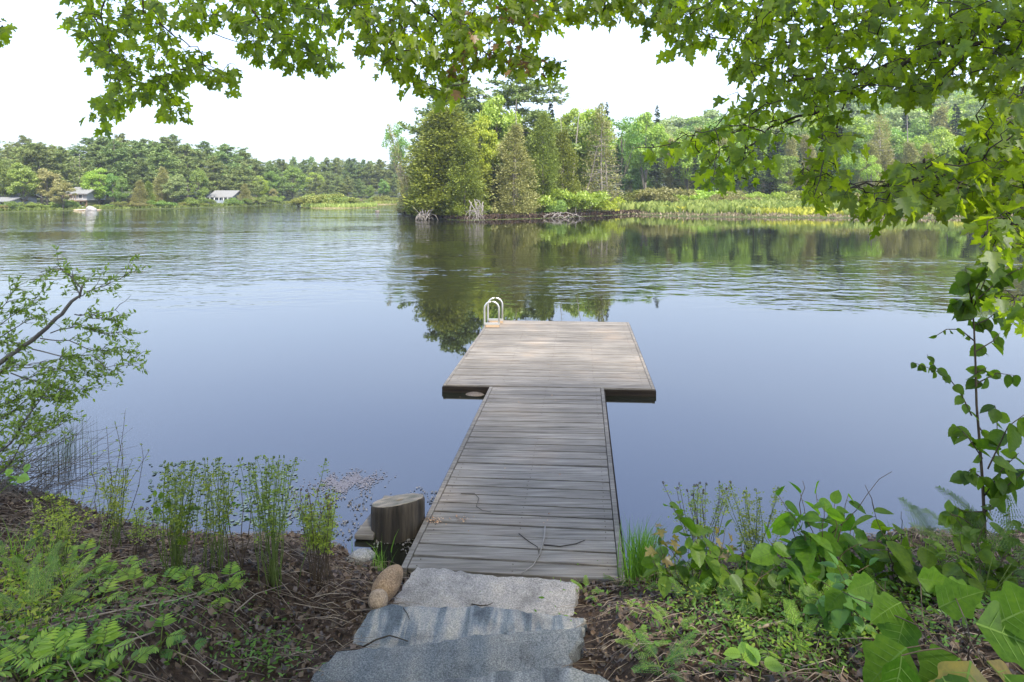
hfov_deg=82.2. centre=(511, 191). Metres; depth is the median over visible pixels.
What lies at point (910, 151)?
cedar tree
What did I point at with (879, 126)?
cedar tree
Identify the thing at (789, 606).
feathery fern
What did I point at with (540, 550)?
fallen stick
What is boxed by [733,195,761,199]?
shrub
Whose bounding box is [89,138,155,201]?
pine tree
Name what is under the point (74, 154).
pine tree
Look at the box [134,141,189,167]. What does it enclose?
pine tree
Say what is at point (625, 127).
leafy tree
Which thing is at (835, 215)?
dry reed
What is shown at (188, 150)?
pine tree
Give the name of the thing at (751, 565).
feathery fern
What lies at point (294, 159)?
pine tree
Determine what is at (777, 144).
spruce tree
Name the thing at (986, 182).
maple tree
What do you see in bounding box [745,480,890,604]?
hazel shrub
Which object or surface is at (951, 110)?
leafy tree
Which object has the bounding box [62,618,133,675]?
sensitive fern
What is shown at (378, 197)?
shrub
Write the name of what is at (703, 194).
shrub
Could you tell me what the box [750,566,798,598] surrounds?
feathery fern
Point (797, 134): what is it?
leafy tree
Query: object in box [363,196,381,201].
shrub
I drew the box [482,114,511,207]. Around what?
cedar tree
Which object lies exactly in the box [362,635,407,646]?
fallen stick
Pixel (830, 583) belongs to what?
feathery fern
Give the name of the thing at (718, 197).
shrub
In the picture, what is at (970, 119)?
leafy tree
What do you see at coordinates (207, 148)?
pine tree
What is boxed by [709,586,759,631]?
feathery fern
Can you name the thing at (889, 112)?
leafy tree
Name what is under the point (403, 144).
leafy tree
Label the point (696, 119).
leafy tree
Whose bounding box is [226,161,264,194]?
pine tree
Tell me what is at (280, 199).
shrub
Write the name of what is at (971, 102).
leafy tree
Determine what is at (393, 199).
shrub
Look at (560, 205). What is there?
shrub
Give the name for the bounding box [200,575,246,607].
sensitive fern
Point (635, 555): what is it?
grass tuft
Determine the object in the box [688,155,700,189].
spruce tree
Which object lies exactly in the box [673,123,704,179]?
leafy tree
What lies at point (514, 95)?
pine tree
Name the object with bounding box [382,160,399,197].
pine tree
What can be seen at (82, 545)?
sensitive fern
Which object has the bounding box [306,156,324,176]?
pine tree
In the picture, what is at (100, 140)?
pine tree
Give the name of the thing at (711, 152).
leafy tree
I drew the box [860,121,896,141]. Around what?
leafy tree
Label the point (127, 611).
undergrowth
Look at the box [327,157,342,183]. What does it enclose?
pine tree
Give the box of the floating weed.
[145,462,298,526]
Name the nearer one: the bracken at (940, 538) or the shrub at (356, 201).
the bracken at (940, 538)
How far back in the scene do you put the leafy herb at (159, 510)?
3.38 m
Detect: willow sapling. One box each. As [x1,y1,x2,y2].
[83,408,127,537]
[101,441,149,538]
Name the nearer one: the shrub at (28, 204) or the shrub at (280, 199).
the shrub at (28, 204)
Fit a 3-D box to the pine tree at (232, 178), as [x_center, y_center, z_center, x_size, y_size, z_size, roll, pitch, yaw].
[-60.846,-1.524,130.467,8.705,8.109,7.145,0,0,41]
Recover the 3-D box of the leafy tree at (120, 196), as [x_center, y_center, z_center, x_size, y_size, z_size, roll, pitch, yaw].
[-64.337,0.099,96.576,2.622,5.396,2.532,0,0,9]
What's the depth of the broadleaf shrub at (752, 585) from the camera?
3.09 m
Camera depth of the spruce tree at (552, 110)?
75.04 m
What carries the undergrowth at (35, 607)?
on the ground at (187, 672)
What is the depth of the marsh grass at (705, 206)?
71.48 m
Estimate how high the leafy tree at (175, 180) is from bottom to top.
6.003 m
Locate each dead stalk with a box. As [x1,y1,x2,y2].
[11,587,213,641]
[108,631,154,652]
[234,583,287,612]
[756,606,817,628]
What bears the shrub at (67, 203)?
on the shore
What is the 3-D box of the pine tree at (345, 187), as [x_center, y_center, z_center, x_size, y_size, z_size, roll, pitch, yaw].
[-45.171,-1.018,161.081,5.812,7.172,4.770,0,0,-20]
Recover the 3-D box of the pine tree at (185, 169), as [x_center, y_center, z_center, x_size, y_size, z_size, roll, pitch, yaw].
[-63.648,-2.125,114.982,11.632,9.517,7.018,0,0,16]
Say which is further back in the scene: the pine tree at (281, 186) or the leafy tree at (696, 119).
the leafy tree at (696, 119)
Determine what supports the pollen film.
on the water
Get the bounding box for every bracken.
[897,496,1018,579]
[909,508,1023,605]
[936,485,1023,576]
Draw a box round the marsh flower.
[612,205,975,214]
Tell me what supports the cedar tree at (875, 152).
on the wooded point
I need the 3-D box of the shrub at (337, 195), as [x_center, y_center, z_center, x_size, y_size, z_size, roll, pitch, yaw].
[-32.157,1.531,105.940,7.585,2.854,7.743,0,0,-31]
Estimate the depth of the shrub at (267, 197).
125.63 m
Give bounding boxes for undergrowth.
[0,510,107,668]
[0,555,306,665]
[0,603,177,681]
[195,615,324,681]
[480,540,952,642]
[534,578,932,662]
[553,548,845,624]
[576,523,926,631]
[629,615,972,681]
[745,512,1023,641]
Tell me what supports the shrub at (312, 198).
on the islet
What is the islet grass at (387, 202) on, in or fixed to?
on the islet
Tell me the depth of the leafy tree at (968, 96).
174.14 m
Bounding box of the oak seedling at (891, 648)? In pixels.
[824,566,1023,681]
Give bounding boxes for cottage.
[0,197,30,204]
[10,193,41,203]
[62,187,105,206]
[207,190,246,203]
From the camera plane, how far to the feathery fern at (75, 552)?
2.98 m
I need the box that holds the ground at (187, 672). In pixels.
[0,489,1023,681]
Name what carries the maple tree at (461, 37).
on the ground at (187, 672)
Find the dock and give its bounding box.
[401,297,655,586]
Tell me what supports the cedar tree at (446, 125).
on the wooded point
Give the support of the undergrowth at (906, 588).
on the ground at (187, 672)
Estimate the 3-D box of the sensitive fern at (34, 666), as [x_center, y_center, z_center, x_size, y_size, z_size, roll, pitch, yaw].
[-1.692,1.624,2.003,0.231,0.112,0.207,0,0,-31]
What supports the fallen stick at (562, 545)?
on the dock
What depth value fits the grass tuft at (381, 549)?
4.59 m
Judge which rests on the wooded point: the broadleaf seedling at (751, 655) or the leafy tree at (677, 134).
the leafy tree at (677, 134)
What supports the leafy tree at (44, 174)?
on the shore
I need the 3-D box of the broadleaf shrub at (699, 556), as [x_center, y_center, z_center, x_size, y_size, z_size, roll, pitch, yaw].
[1.138,2.113,3.496,0.615,0.654,0.461,0,0,-23]
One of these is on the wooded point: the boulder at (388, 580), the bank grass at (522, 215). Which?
the bank grass at (522, 215)
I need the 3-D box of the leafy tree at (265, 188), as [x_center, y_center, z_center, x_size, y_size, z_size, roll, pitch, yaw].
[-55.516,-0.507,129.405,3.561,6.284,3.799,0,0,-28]
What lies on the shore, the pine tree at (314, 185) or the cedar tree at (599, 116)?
the pine tree at (314, 185)
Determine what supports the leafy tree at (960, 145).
on the wooded point
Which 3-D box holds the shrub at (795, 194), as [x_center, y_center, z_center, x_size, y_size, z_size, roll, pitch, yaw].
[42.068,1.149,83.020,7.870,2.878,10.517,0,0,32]
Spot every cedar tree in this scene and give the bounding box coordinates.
[127,180,150,205]
[140,181,156,203]
[152,166,172,202]
[236,183,254,203]
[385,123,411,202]
[393,175,409,212]
[399,104,501,215]
[399,135,442,211]
[435,129,494,216]
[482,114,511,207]
[485,119,542,215]
[495,115,541,207]
[519,107,568,212]
[543,126,590,211]
[555,112,587,189]
[579,102,623,209]
[580,124,622,192]
[624,143,652,192]
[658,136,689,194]
[682,122,710,190]
[708,136,742,191]
[780,132,806,192]
[788,131,818,192]
[852,114,899,186]
[853,139,885,191]
[870,129,897,170]
[875,147,894,188]
[898,141,921,168]
[917,143,935,171]
[926,100,962,157]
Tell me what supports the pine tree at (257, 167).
on the shore
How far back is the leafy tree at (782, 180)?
98.22 m
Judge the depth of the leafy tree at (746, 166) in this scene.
108.33 m
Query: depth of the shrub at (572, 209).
66.06 m
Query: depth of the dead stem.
3.16 m
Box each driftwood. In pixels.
[415,209,436,219]
[464,199,487,221]
[543,210,582,218]
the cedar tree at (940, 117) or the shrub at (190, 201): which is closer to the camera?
the shrub at (190, 201)
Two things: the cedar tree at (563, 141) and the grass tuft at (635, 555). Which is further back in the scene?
the cedar tree at (563, 141)
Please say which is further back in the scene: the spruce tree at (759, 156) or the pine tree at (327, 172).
the pine tree at (327, 172)
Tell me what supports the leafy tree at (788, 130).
on the wooded point
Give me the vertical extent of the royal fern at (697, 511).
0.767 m
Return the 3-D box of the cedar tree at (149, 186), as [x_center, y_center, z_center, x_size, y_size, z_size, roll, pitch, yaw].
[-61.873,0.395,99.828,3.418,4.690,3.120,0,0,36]
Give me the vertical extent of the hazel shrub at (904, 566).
0.638 m
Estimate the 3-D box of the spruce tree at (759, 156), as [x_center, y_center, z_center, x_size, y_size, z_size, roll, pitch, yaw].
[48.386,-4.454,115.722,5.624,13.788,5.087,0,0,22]
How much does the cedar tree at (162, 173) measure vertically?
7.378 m
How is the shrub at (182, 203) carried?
on the shore
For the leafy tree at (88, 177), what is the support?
on the shore
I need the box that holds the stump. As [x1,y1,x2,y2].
[371,493,424,543]
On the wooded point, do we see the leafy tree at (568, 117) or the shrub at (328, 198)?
the leafy tree at (568, 117)
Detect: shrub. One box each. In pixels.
[0,201,21,207]
[0,245,150,502]
[17,202,43,207]
[55,200,80,206]
[104,201,132,206]
[123,202,153,206]
[146,200,172,205]
[177,197,205,205]
[178,202,189,205]
[223,197,243,203]
[239,198,251,202]
[250,197,266,203]
[256,194,275,202]
[272,195,284,201]
[284,199,303,206]
[289,197,321,203]
[301,193,349,202]
[301,194,324,204]
[315,192,357,204]
[320,195,349,202]
[341,199,362,203]
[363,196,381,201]
[371,195,395,201]
[377,197,398,200]
[534,188,591,211]
[544,199,571,212]
[559,190,610,211]
[566,207,576,212]
[584,195,625,210]
[612,189,665,201]
[636,186,697,203]
[640,501,764,602]
[674,188,727,199]
[676,195,703,200]
[708,193,738,200]
[711,555,803,628]
[726,190,761,198]
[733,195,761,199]
[741,192,778,198]
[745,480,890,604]
[758,191,790,200]
[780,190,822,201]
[802,552,887,643]
[851,507,952,600]
[933,498,1023,598]
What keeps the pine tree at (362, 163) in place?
on the shore
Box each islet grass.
[301,202,376,207]
[370,200,398,203]
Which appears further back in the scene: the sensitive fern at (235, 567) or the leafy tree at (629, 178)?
the leafy tree at (629, 178)
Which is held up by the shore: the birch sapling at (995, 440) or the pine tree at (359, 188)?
the pine tree at (359, 188)
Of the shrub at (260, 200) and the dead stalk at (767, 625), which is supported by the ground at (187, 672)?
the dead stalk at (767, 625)
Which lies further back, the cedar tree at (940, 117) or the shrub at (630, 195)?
the cedar tree at (940, 117)
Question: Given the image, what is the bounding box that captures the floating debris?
[289,483,436,553]
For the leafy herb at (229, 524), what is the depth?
3.50 m
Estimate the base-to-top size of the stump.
0.462 m
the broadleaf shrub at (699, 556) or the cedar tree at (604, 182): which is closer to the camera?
the broadleaf shrub at (699, 556)
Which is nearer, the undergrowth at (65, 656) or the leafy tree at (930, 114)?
the undergrowth at (65, 656)
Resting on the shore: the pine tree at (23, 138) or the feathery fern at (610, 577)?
the pine tree at (23, 138)
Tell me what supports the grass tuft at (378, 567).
on the ground at (187, 672)
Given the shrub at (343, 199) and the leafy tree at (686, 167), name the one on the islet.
the shrub at (343, 199)
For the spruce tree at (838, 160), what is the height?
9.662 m
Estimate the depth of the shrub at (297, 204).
106.97 m
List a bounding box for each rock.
[345,548,375,564]
[466,392,483,395]
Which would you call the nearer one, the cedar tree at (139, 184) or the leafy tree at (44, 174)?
the leafy tree at (44, 174)
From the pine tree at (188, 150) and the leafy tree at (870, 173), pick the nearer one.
the leafy tree at (870, 173)
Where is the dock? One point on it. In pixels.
(539, 424)
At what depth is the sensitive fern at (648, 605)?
3.27 m
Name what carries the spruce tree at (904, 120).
on the wooded point
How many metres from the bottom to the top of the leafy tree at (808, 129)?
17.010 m
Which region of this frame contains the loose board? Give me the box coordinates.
[354,495,388,539]
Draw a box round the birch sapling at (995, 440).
[910,262,1023,566]
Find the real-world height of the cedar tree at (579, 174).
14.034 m
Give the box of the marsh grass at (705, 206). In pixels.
[610,197,975,215]
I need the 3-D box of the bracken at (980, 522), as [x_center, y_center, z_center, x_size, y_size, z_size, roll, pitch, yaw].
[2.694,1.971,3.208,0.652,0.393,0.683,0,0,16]
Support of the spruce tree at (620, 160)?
on the wooded point
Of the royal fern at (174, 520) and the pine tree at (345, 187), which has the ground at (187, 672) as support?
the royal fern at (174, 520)
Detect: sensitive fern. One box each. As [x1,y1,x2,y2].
[0,625,59,681]
[11,621,93,676]
[61,552,112,582]
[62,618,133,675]
[63,538,96,560]
[67,577,121,608]
[86,560,124,582]
[95,646,151,681]
[100,555,145,577]
[112,567,159,599]
[141,565,186,597]
[146,613,185,654]
[159,634,206,664]
[164,576,208,604]
[177,565,210,591]
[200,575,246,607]
[203,561,244,592]
[624,599,657,617]
[732,615,803,659]
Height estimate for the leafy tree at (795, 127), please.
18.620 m
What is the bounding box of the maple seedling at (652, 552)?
[644,523,735,597]
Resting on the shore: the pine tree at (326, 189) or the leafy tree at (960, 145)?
the pine tree at (326, 189)
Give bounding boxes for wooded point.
[397,176,963,219]
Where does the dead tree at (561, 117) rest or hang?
on the wooded point
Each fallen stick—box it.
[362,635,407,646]
[461,493,490,511]
[520,526,545,574]
[544,540,584,546]
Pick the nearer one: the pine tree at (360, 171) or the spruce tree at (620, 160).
the spruce tree at (620, 160)
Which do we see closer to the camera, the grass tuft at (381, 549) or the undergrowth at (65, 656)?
the undergrowth at (65, 656)
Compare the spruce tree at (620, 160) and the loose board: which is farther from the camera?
the spruce tree at (620, 160)
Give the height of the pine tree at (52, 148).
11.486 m
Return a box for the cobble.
[368,589,387,609]
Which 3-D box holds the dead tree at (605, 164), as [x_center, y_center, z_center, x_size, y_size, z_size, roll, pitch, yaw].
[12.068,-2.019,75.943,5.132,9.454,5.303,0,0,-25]
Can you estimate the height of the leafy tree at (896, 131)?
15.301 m
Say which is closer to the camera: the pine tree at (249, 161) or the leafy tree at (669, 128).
the pine tree at (249, 161)
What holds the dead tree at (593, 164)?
on the wooded point
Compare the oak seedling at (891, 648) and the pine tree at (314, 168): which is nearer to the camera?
the oak seedling at (891, 648)
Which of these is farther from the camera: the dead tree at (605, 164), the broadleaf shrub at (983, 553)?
the dead tree at (605, 164)
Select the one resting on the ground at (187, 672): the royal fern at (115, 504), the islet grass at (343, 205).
the royal fern at (115, 504)
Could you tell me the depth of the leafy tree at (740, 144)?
127.91 m
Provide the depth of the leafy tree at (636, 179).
110.11 m
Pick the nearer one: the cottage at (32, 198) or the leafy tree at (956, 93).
the cottage at (32, 198)
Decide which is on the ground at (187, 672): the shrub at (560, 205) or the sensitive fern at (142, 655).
the sensitive fern at (142, 655)
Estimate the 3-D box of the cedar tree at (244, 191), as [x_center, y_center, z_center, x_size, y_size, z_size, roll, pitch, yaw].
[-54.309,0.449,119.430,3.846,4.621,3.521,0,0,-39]
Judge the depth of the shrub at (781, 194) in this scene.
88.84 m
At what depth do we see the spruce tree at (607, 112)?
84.79 m
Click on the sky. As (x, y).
(45, 90)
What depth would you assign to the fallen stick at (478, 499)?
5.26 m
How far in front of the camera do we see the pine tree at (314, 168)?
174.60 m
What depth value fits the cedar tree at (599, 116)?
75.49 m
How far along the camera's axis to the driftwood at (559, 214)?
62.32 m
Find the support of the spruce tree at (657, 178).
on the wooded point
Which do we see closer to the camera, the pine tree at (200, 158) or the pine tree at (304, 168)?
the pine tree at (200, 158)
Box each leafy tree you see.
[0,158,20,196]
[5,163,42,204]
[33,168,61,204]
[49,180,77,209]
[80,167,113,204]
[103,173,124,204]
[112,176,130,201]
[161,174,188,201]
[189,168,208,197]
[252,176,268,196]
[262,171,280,201]
[269,189,278,197]
[279,166,306,198]
[301,182,310,194]
[305,172,324,190]
[364,185,374,197]
[378,179,389,195]
[381,123,411,183]
[466,94,522,188]
[468,114,499,181]
[554,107,589,187]
[568,106,614,191]
[575,138,589,184]
[579,167,599,188]
[608,116,645,190]
[610,149,637,191]
[623,111,669,189]
[628,166,652,190]
[639,146,673,185]
[652,119,668,132]
[661,115,684,132]
[668,128,694,186]
[670,118,694,132]
[671,140,700,190]
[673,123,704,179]
[685,116,723,134]
[689,109,721,125]
[689,141,724,191]
[695,123,719,140]
[698,152,735,191]
[701,109,732,121]
[703,116,726,129]
[723,142,760,194]
[726,132,749,180]
[733,117,774,183]
[748,133,781,186]
[765,127,798,175]
[765,155,801,192]
[771,115,806,155]
[781,129,820,176]
[783,104,806,114]
[796,116,823,146]
[802,143,843,187]
[804,124,851,170]
[819,123,862,171]
[833,135,871,181]
[833,152,866,188]
[836,102,868,117]
[846,97,888,117]
[846,116,891,161]
[850,109,880,122]
[855,155,883,186]
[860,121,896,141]
[863,107,906,132]
[882,125,916,138]
[884,135,906,158]
[885,106,929,137]
[893,135,946,161]
[901,105,958,139]
[903,117,945,141]
[916,128,958,158]
[918,91,963,109]
[933,93,973,109]
[935,131,962,157]
[947,106,970,122]
[947,137,980,158]
[948,88,977,98]
[954,115,983,135]
[957,100,997,122]
[959,79,987,93]
[959,98,984,119]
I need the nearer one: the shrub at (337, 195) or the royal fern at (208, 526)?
the royal fern at (208, 526)
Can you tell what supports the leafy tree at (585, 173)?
on the wooded point
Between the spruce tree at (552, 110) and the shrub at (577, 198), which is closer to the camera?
the shrub at (577, 198)
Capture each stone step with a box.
[311,627,583,681]
[353,604,586,648]
[393,567,578,616]
[409,667,608,681]
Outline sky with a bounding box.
[0,0,1023,189]
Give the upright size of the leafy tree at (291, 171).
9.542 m
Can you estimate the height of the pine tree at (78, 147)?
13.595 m
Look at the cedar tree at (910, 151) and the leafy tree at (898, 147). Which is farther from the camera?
the leafy tree at (898, 147)
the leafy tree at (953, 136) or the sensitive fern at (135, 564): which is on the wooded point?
the leafy tree at (953, 136)
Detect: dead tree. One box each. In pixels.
[558,94,563,184]
[572,88,582,179]
[586,118,604,190]
[595,139,620,209]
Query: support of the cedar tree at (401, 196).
on the wooded point
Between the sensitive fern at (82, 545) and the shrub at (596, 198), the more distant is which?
the shrub at (596, 198)
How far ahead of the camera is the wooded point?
65.75 m
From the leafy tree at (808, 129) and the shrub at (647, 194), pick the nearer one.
the shrub at (647, 194)
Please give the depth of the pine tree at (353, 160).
194.24 m
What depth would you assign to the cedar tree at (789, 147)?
107.59 m
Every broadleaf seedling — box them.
[0,464,30,492]
[708,656,733,672]
[723,642,783,680]
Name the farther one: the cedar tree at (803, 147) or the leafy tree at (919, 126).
the leafy tree at (919, 126)
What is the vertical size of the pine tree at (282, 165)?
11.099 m
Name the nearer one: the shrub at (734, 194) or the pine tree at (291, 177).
the shrub at (734, 194)
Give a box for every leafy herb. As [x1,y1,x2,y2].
[153,481,200,571]
[217,467,254,573]
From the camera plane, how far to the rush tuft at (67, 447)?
6.15 m
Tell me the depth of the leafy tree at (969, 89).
214.56 m
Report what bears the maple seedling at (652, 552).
on the ground at (187, 672)
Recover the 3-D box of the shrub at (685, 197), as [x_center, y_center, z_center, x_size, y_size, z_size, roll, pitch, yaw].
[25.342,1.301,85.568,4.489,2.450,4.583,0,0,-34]
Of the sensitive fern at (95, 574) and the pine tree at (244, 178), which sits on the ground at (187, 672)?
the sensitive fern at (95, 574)
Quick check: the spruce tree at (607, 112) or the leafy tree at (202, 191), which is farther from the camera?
the leafy tree at (202, 191)
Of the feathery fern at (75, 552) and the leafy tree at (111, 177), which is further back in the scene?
the leafy tree at (111, 177)
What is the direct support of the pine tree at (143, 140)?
on the shore
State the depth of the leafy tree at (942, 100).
176.92 m
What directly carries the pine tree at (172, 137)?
on the shore
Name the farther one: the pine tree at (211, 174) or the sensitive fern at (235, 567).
the pine tree at (211, 174)
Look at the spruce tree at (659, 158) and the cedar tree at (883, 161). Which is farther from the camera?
the spruce tree at (659, 158)
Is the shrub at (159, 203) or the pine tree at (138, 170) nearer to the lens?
the shrub at (159, 203)
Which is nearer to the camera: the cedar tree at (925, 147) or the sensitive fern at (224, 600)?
the sensitive fern at (224, 600)
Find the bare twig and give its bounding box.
[799,471,902,538]
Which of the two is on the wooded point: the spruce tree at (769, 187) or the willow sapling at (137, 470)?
the spruce tree at (769, 187)
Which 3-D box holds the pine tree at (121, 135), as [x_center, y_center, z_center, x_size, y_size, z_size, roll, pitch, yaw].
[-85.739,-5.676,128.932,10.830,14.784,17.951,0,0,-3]
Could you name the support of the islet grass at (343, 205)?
on the islet
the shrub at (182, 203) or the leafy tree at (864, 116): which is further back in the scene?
the leafy tree at (864, 116)
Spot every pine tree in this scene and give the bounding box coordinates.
[0,143,18,187]
[0,147,46,194]
[1,141,52,180]
[2,142,72,203]
[3,135,42,173]
[39,144,77,201]
[41,146,82,198]
[67,137,96,182]
[68,151,82,167]
[71,138,140,201]
[73,135,133,202]
[73,152,130,204]
[86,133,137,160]
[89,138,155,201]
[122,140,152,192]
[123,158,157,196]
[130,138,147,195]
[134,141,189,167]
[135,136,199,195]
[141,143,189,197]
[153,134,195,193]
[167,157,216,197]
[171,145,222,198]
[179,143,203,167]
[183,151,225,197]
[189,141,231,195]
[197,155,233,192]
[204,143,252,189]
[219,151,261,187]
[220,167,252,190]
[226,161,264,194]
[233,147,251,159]
[248,160,284,185]
[248,164,269,196]
[266,167,292,194]
[272,159,294,198]
[277,163,305,195]
[285,178,297,195]
[289,156,299,168]
[295,159,313,194]
[304,162,323,190]
[305,174,324,195]
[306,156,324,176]
[316,157,336,190]
[321,179,331,193]
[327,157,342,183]
[328,176,346,194]
[334,157,344,175]
[337,175,356,195]
[339,158,360,196]
[348,158,362,181]
[349,164,369,196]
[352,178,366,197]
[356,161,378,196]
[360,159,366,179]
[363,159,398,196]
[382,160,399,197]
[387,176,400,196]
[392,165,411,191]
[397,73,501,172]
[413,83,503,167]
[467,65,591,203]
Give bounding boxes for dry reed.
[618,210,1012,217]
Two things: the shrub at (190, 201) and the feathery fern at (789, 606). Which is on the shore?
the shrub at (190, 201)
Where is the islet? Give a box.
[302,207,371,207]
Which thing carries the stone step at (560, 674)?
on the ground at (187, 672)
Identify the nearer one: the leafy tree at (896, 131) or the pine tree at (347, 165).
the leafy tree at (896, 131)
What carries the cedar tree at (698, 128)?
on the wooded point
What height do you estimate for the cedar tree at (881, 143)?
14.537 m
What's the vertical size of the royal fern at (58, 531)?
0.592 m
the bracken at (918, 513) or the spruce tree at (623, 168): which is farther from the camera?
the spruce tree at (623, 168)
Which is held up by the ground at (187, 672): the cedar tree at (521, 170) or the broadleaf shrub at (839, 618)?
the broadleaf shrub at (839, 618)
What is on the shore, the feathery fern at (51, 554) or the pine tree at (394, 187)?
the pine tree at (394, 187)
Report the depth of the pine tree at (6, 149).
117.75 m
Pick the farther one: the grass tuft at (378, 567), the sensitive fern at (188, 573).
the grass tuft at (378, 567)
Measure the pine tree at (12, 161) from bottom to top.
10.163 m
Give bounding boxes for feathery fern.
[0,528,46,576]
[0,539,67,596]
[0,553,53,625]
[0,554,91,649]
[7,553,94,620]
[26,545,104,598]
[570,575,604,601]
[602,567,631,585]
[616,623,668,669]
[631,631,697,681]
[647,562,688,594]
[651,606,697,638]
[668,576,712,613]
[669,562,699,583]
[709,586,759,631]
[720,578,770,617]
[734,541,780,574]
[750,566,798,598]
[766,577,820,611]
[776,599,819,652]
[796,579,864,618]
[836,565,897,595]
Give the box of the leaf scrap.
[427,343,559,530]
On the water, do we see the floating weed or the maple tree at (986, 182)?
the floating weed
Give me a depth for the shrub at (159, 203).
98.31 m
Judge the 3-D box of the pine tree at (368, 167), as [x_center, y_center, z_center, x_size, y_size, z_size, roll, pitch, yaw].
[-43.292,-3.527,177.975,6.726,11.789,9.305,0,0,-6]
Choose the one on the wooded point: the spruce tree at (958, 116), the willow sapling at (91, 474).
the spruce tree at (958, 116)
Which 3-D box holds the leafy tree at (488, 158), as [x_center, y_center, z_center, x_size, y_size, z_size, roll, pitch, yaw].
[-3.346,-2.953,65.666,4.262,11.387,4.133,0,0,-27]
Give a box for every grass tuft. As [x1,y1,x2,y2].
[0,510,109,566]
[0,523,132,623]
[365,541,393,571]
[366,529,398,561]
[613,515,688,585]
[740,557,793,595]
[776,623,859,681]
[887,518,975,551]
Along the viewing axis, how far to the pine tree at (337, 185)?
160.98 m
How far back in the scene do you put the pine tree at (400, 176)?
177.35 m
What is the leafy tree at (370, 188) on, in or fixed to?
on the shore
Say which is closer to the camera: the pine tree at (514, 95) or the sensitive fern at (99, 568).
the sensitive fern at (99, 568)
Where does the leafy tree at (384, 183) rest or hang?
on the shore
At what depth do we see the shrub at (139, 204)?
95.96 m
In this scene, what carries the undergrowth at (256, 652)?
on the ground at (187, 672)
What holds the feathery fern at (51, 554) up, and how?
on the ground at (187, 672)
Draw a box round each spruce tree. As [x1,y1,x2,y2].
[487,163,500,213]
[545,99,558,184]
[598,102,614,200]
[611,144,626,200]
[616,158,627,190]
[648,105,667,189]
[651,158,661,188]
[673,158,685,194]
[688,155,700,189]
[726,157,740,190]
[744,149,762,193]
[745,137,768,192]
[760,144,777,194]
[762,128,790,193]
[794,151,804,190]
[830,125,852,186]
[833,154,841,188]
[845,101,853,117]
[901,109,910,131]
[949,104,964,136]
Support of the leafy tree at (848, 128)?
on the wooded point
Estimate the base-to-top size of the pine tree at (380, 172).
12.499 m
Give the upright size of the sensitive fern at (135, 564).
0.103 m
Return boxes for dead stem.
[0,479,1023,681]
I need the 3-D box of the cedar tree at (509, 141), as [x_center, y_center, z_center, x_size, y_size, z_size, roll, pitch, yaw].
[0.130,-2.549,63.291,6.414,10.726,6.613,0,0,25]
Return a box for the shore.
[0,190,396,211]
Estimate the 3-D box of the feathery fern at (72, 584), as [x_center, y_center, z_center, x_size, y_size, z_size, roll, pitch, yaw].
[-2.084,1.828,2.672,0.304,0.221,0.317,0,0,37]
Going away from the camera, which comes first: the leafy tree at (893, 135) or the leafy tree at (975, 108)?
the leafy tree at (893, 135)
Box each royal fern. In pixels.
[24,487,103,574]
[87,467,135,549]
[125,506,162,561]
[142,460,207,580]
[194,457,246,578]
[230,455,328,596]
[291,487,341,589]
[662,480,738,573]
[720,481,790,549]
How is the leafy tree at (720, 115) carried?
on the wooded point
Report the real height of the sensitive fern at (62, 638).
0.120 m
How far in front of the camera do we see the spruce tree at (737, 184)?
101.72 m
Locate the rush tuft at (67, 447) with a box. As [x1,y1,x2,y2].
[26,407,96,477]
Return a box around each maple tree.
[0,0,597,140]
[576,0,1023,337]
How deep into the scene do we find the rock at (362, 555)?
4.42 m
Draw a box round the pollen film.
[292,468,396,496]
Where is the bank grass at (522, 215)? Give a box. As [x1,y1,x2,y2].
[398,209,641,219]
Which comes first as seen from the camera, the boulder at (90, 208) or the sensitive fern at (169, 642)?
the sensitive fern at (169, 642)
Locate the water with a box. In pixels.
[0,193,1023,579]
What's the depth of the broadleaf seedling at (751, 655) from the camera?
2.37 m
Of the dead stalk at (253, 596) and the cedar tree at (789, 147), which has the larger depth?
the cedar tree at (789, 147)
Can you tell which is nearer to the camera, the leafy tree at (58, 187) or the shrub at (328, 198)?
the leafy tree at (58, 187)
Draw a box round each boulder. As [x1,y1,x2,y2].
[85,206,96,209]
[371,564,402,601]
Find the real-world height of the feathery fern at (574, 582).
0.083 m
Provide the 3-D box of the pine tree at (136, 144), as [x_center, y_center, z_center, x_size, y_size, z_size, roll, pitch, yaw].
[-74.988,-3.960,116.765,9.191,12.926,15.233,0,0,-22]

